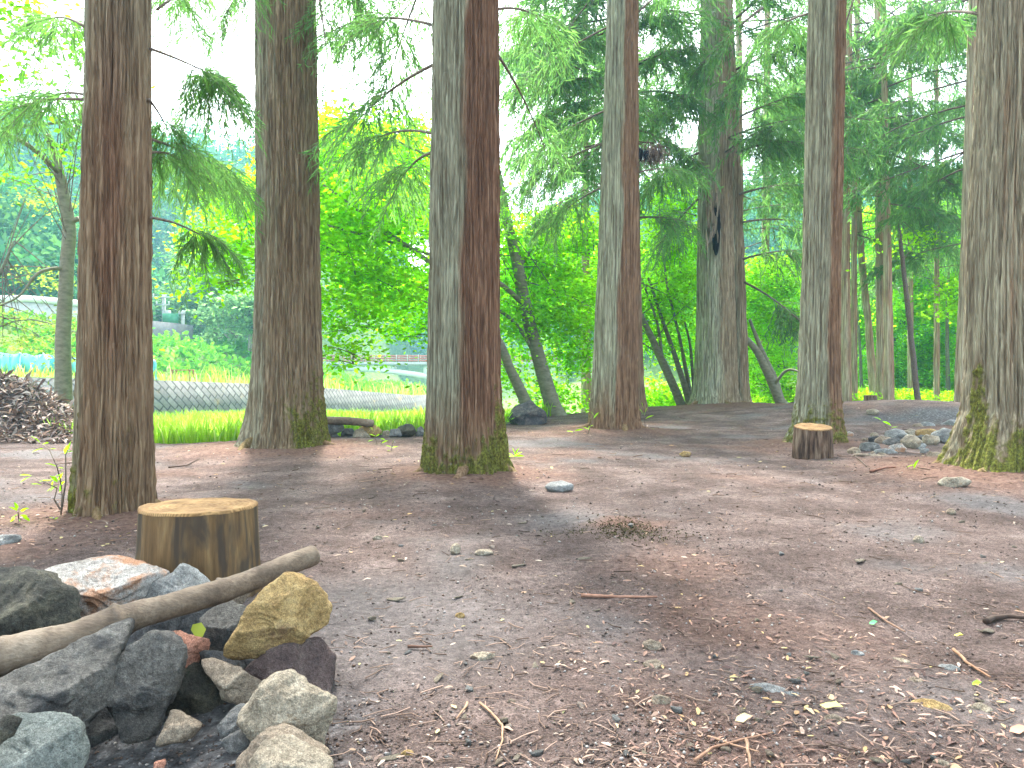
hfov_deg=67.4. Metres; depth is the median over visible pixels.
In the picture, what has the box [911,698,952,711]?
leaf
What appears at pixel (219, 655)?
stone
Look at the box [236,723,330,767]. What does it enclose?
stone
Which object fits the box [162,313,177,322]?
notice board
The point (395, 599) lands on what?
pebble
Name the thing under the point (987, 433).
cedar tree
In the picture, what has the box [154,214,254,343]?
bank tree
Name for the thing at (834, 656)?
pebble
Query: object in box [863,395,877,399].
log stool
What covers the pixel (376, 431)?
stone
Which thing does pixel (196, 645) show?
stone
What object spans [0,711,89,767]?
stone
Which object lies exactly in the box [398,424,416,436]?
stone
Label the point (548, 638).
twig litter
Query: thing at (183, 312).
utility pole
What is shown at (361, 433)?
stone
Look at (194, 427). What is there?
grass
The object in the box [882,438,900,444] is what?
stone
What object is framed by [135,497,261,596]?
log stool
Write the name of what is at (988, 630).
pebble
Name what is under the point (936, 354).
cedar tree
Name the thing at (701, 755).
stick
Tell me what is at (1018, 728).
fallen leaf
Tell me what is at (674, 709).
pebble
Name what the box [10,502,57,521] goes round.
seedling
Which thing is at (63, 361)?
broadleaf tree
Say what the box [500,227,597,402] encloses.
broadleaf tree
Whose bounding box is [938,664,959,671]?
stone
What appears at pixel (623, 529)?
needle litter clump
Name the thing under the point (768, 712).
pebble
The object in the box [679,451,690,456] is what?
stone
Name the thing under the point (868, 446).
stone
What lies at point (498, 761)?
pebble
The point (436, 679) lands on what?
pebble
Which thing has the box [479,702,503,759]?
stick
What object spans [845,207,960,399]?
broadleaf tree
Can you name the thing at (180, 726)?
stone
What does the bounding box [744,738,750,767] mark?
stick
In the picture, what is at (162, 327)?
parapet
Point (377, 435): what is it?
sapling
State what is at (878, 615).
stick
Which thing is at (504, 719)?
pebble
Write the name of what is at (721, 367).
cedar tree
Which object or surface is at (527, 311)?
broadleaf tree
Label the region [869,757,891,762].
pebble
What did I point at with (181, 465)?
stick
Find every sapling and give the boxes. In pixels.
[21,436,70,514]
[370,425,386,443]
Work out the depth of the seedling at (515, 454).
8.23 m
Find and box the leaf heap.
[0,368,73,443]
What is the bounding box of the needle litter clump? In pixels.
[529,514,705,545]
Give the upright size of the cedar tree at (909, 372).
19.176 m
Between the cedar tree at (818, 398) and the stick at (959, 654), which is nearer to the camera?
the stick at (959, 654)
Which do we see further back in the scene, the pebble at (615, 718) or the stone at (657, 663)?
the stone at (657, 663)
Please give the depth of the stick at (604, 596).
3.20 m
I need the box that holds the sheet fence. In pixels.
[0,352,75,373]
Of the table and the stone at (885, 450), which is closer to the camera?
the stone at (885, 450)
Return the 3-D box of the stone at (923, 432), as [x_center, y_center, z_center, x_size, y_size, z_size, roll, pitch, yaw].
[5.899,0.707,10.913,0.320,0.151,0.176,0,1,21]
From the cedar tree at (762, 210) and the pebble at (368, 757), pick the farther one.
the cedar tree at (762, 210)
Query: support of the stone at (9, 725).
on the stone at (50, 739)
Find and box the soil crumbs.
[0,408,1023,767]
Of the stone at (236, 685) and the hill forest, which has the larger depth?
the hill forest
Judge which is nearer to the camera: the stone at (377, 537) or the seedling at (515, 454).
the stone at (377, 537)
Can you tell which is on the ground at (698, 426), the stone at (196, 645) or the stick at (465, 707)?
the stick at (465, 707)
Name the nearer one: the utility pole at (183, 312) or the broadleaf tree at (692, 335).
the broadleaf tree at (692, 335)
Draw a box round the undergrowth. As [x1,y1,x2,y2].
[0,303,425,393]
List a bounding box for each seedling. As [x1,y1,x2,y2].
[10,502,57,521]
[509,448,522,456]
[570,412,598,433]
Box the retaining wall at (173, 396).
[18,377,425,416]
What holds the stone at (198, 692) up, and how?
on the ground at (698, 426)
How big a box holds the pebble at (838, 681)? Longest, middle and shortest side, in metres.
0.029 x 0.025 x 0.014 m
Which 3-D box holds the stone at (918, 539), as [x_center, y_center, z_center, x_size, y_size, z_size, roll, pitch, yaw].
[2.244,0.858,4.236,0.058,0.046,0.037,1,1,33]
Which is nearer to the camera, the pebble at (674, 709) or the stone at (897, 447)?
the pebble at (674, 709)
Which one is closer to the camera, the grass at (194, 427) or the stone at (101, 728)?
the stone at (101, 728)
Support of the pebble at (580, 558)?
on the ground at (698, 426)
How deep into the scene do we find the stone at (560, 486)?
5.95 m
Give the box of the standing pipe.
[153,359,156,379]
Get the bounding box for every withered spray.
[585,143,651,161]
[600,139,671,170]
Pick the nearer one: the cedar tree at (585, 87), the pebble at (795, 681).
the pebble at (795, 681)
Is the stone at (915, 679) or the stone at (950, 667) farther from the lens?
the stone at (950, 667)
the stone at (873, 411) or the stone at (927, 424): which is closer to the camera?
the stone at (927, 424)
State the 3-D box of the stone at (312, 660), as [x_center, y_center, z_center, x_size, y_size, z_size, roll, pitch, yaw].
[-0.673,0.881,2.301,0.267,0.231,0.212,0,1,0]
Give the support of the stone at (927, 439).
on the ground at (698, 426)
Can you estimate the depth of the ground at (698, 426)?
3.66 m
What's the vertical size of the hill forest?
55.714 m
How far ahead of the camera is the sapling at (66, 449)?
4.80 m
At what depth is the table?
33.77 m
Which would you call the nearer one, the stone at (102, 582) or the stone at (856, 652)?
the stone at (856, 652)
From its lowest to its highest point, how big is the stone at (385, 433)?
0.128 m
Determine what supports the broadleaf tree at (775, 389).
on the ground at (698, 426)
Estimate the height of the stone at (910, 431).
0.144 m
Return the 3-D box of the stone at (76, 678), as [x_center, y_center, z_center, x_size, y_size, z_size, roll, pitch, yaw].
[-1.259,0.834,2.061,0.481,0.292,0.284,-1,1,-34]
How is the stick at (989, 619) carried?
on the ground at (698, 426)
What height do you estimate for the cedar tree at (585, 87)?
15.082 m
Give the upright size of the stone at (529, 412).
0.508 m
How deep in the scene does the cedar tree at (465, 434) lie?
6.70 m
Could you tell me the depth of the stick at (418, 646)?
2.62 m
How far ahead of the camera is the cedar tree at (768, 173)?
29.65 m
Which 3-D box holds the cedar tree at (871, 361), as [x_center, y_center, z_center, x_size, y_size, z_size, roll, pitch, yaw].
[11.323,-7.904,27.125,6.422,17.259,5.488,0,1,0]
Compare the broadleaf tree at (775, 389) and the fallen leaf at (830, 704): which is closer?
the fallen leaf at (830, 704)
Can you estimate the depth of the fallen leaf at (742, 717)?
2.05 m
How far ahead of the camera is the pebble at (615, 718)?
2.08 m
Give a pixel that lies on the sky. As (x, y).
(165, 81)
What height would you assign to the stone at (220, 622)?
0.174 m
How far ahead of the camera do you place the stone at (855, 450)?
8.55 m
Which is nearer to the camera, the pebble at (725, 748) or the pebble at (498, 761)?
the pebble at (498, 761)
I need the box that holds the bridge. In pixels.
[323,355,576,378]
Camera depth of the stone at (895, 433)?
10.28 m
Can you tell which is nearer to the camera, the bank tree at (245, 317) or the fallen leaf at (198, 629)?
the fallen leaf at (198, 629)
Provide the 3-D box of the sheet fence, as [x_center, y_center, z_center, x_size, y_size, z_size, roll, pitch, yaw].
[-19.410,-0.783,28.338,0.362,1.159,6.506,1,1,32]
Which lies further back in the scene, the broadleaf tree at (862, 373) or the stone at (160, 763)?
the broadleaf tree at (862, 373)
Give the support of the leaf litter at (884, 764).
on the ground at (698, 426)
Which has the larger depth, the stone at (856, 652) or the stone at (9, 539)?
the stone at (9, 539)
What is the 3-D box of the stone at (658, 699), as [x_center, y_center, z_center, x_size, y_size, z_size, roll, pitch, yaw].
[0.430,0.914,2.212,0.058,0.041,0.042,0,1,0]
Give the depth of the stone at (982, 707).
2.14 m
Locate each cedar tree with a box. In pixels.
[0,0,287,519]
[155,0,401,449]
[294,0,599,478]
[499,0,711,430]
[499,0,784,412]
[500,12,691,412]
[563,0,894,404]
[646,0,806,296]
[660,1,860,397]
[734,0,904,443]
[740,0,960,400]
[751,46,945,394]
[752,0,966,399]
[763,0,963,400]
[783,0,962,399]
[801,0,964,391]
[843,0,976,401]
[850,1,966,400]
[857,14,966,294]
[866,0,1023,472]
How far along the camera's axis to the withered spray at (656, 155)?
12.88 m
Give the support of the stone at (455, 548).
on the ground at (698, 426)
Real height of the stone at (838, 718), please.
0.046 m
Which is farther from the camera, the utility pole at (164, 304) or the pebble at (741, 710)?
the utility pole at (164, 304)
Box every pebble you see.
[365,756,372,761]
[368,616,375,620]
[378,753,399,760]
[386,597,405,601]
[433,672,442,682]
[465,685,472,691]
[465,738,471,744]
[495,758,502,765]
[499,717,507,722]
[513,752,521,760]
[530,749,543,756]
[577,557,592,559]
[577,701,584,707]
[612,714,620,721]
[670,706,682,713]
[720,746,730,752]
[738,707,745,713]
[751,686,762,692]
[765,710,773,715]
[765,749,775,756]
[789,678,800,683]
[804,655,821,658]
[830,652,839,659]
[835,679,843,683]
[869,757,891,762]
[900,759,911,763]
[982,628,994,632]
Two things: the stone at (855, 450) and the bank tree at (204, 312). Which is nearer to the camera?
the stone at (855, 450)
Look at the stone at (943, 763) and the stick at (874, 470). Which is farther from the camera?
the stick at (874, 470)
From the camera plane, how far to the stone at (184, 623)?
2.60 m
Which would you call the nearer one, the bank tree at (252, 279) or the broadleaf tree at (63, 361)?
the broadleaf tree at (63, 361)
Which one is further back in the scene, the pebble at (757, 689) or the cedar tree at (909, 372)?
the cedar tree at (909, 372)
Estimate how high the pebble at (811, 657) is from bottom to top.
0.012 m
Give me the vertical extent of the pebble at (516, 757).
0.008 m
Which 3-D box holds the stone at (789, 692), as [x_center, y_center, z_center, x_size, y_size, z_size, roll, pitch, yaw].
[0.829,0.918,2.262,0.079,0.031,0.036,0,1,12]
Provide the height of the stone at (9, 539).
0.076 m
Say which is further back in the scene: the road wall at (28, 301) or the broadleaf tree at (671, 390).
the road wall at (28, 301)
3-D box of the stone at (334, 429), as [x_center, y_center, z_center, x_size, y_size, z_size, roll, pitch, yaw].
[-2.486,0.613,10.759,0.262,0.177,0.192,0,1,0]
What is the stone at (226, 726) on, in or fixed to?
on the ground at (698, 426)
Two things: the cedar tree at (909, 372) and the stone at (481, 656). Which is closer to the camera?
the stone at (481, 656)
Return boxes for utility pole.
[152,292,172,312]
[178,310,185,323]
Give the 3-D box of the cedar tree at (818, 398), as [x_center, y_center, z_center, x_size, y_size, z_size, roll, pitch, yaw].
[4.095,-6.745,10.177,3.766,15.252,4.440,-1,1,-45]
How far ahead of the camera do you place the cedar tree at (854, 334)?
24.88 m
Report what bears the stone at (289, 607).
on the stone at (312, 660)
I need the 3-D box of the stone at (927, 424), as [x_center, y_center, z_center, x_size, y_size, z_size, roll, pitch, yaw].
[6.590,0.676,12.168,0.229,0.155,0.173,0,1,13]
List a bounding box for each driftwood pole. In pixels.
[0,545,319,676]
[327,416,373,426]
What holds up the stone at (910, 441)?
on the ground at (698, 426)
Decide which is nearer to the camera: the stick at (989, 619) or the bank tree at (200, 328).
the stick at (989, 619)
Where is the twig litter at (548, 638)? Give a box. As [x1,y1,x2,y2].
[0,400,1023,767]
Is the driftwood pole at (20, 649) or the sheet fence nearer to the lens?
the driftwood pole at (20, 649)
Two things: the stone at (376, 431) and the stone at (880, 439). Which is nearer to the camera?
the stone at (880, 439)
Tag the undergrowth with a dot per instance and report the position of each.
(207, 350)
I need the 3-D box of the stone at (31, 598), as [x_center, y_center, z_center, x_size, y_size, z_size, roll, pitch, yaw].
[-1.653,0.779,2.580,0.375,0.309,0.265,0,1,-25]
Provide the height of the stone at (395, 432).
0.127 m
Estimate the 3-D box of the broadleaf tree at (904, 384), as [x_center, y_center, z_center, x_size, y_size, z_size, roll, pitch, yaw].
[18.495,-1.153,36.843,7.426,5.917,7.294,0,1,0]
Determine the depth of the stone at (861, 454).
8.16 m
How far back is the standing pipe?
30.95 m
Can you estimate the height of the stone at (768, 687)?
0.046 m
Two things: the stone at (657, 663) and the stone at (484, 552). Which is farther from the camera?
the stone at (484, 552)
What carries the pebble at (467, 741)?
on the ground at (698, 426)
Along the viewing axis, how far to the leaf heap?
10.72 m
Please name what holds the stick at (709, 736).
on the ground at (698, 426)
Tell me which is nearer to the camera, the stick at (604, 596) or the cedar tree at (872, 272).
the stick at (604, 596)
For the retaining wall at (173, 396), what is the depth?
31.38 m
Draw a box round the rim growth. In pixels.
[507,386,953,421]
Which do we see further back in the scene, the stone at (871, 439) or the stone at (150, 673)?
the stone at (871, 439)
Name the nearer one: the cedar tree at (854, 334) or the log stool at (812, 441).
the log stool at (812, 441)
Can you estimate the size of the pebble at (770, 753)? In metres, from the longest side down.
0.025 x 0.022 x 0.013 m
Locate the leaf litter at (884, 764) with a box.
[0,402,1023,767]
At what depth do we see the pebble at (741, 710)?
2.13 m
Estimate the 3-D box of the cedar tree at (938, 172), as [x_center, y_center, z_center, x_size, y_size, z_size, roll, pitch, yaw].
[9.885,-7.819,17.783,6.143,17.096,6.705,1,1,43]
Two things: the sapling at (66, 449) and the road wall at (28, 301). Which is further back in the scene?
the road wall at (28, 301)
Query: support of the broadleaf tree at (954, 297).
on the ground at (698, 426)
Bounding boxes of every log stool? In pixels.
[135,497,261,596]
[792,423,833,459]
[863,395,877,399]
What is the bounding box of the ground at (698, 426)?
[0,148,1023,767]
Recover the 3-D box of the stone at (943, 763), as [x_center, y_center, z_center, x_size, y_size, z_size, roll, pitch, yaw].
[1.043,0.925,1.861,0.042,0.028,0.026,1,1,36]
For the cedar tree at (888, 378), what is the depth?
21.29 m
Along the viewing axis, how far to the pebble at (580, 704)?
2.17 m
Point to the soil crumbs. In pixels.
(598, 648)
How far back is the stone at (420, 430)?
10.96 m
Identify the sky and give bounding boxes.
[0,0,967,273]
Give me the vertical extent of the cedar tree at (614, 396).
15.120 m
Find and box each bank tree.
[152,254,235,340]
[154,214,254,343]
[154,249,254,343]
[189,279,254,351]
[210,233,325,344]
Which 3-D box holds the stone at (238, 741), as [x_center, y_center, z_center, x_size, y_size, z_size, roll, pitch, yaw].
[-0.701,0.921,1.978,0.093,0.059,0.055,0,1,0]
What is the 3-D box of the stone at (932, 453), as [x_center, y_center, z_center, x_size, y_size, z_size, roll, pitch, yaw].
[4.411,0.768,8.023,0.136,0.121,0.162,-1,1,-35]
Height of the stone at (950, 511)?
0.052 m
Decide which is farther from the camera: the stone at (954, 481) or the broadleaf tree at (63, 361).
the broadleaf tree at (63, 361)
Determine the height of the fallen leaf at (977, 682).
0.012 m
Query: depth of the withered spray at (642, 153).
12.24 m
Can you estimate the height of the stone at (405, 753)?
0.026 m
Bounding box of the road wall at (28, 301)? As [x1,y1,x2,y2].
[0,295,77,321]
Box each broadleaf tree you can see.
[0,0,155,414]
[0,181,78,383]
[152,101,642,415]
[226,88,515,311]
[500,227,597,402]
[544,173,761,406]
[640,239,801,384]
[694,244,801,403]
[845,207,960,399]
[850,199,940,389]
[857,304,953,391]
[894,186,960,392]
[933,270,957,375]
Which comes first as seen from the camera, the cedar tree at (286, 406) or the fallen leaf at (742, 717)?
the fallen leaf at (742, 717)
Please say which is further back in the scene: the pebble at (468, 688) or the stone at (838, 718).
the pebble at (468, 688)
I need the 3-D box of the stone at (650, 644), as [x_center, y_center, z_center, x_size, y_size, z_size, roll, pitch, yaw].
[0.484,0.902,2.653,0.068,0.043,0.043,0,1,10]
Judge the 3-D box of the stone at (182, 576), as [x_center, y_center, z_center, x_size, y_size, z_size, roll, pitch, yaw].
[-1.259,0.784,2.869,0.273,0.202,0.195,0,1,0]
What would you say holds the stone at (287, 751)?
on the ground at (698, 426)
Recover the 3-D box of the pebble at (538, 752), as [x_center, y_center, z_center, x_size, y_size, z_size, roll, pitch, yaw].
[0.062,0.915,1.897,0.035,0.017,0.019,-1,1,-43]
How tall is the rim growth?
1.648 m
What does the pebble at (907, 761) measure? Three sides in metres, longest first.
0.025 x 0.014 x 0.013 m
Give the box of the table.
[171,370,194,381]
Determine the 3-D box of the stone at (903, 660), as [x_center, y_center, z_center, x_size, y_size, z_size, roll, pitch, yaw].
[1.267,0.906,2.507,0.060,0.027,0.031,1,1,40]
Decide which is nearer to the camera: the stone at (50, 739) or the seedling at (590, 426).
the stone at (50, 739)
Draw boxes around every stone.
[0,534,21,544]
[0,566,80,635]
[0,617,134,728]
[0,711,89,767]
[0,714,22,744]
[45,555,169,617]
[86,708,117,747]
[107,630,187,743]
[125,607,212,647]
[144,563,210,598]
[153,759,165,767]
[155,709,202,746]
[165,659,224,715]
[174,630,209,667]
[199,600,245,650]
[199,650,253,669]
[201,657,261,704]
[216,577,249,603]
[217,703,244,738]
[221,729,250,754]
[223,572,332,659]
[236,669,337,743]
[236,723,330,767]
[245,636,336,693]
[248,734,333,767]
[328,424,343,433]
[341,428,353,436]
[353,428,370,437]
[359,425,381,436]
[372,535,382,539]
[382,430,389,436]
[389,428,401,436]
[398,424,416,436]
[401,749,413,755]
[415,426,423,435]
[450,543,460,554]
[455,612,464,617]
[470,651,495,660]
[475,549,492,555]
[507,400,546,424]
[545,480,573,491]
[642,639,661,650]
[643,659,664,668]
[651,694,670,704]
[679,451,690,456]
[750,683,784,692]
[784,691,800,695]
[824,714,848,721]
[847,447,860,453]
[851,650,864,655]
[852,453,883,456]
[859,442,880,451]
[866,409,878,414]
[868,436,878,441]
[874,435,889,443]
[874,448,897,453]
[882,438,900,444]
[884,428,907,438]
[888,443,906,451]
[892,657,909,662]
[900,434,922,448]
[905,429,915,435]
[909,677,923,681]
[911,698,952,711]
[913,535,924,542]
[915,429,935,435]
[921,422,934,425]
[922,434,939,445]
[926,452,939,455]
[931,428,950,443]
[932,759,949,767]
[937,477,971,486]
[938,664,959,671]
[940,419,955,425]
[946,508,955,514]
[970,702,992,712]
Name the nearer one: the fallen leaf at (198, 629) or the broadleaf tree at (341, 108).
the fallen leaf at (198, 629)
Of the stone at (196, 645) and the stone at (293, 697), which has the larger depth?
the stone at (196, 645)
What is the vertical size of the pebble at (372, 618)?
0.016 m
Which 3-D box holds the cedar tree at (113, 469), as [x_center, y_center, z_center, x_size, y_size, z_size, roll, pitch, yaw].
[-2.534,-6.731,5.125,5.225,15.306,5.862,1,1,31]
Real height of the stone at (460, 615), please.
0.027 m
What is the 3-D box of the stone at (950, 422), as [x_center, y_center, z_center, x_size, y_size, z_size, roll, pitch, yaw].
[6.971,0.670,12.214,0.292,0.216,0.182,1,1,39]
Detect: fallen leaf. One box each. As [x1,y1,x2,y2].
[191,623,205,636]
[735,713,750,721]
[820,701,842,707]
[972,680,980,684]
[1010,724,1023,733]
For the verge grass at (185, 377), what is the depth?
34.11 m
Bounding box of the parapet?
[153,321,192,343]
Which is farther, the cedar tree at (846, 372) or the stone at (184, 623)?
the cedar tree at (846, 372)
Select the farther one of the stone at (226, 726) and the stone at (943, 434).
the stone at (943, 434)
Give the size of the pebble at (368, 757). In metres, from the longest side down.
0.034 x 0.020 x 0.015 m
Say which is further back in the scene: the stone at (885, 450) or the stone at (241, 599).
the stone at (885, 450)
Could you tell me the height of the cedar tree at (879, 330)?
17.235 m
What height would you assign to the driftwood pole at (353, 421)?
0.161 m
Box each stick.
[168,458,199,467]
[408,645,432,647]
[456,701,467,719]
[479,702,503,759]
[581,593,656,597]
[693,731,772,761]
[707,735,758,751]
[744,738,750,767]
[868,607,905,631]
[869,466,895,472]
[952,648,990,677]
[982,614,1023,623]
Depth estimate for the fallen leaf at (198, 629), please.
2.31 m
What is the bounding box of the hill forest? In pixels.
[0,85,962,361]
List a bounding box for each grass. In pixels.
[1,363,425,394]
[43,401,566,443]
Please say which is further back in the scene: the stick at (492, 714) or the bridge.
the bridge
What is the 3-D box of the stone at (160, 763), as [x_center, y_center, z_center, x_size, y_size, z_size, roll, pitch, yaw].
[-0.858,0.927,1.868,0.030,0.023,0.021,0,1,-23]
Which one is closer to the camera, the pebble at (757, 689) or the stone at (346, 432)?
the pebble at (757, 689)
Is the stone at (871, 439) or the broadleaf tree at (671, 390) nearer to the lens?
the stone at (871, 439)
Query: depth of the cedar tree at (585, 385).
23.78 m

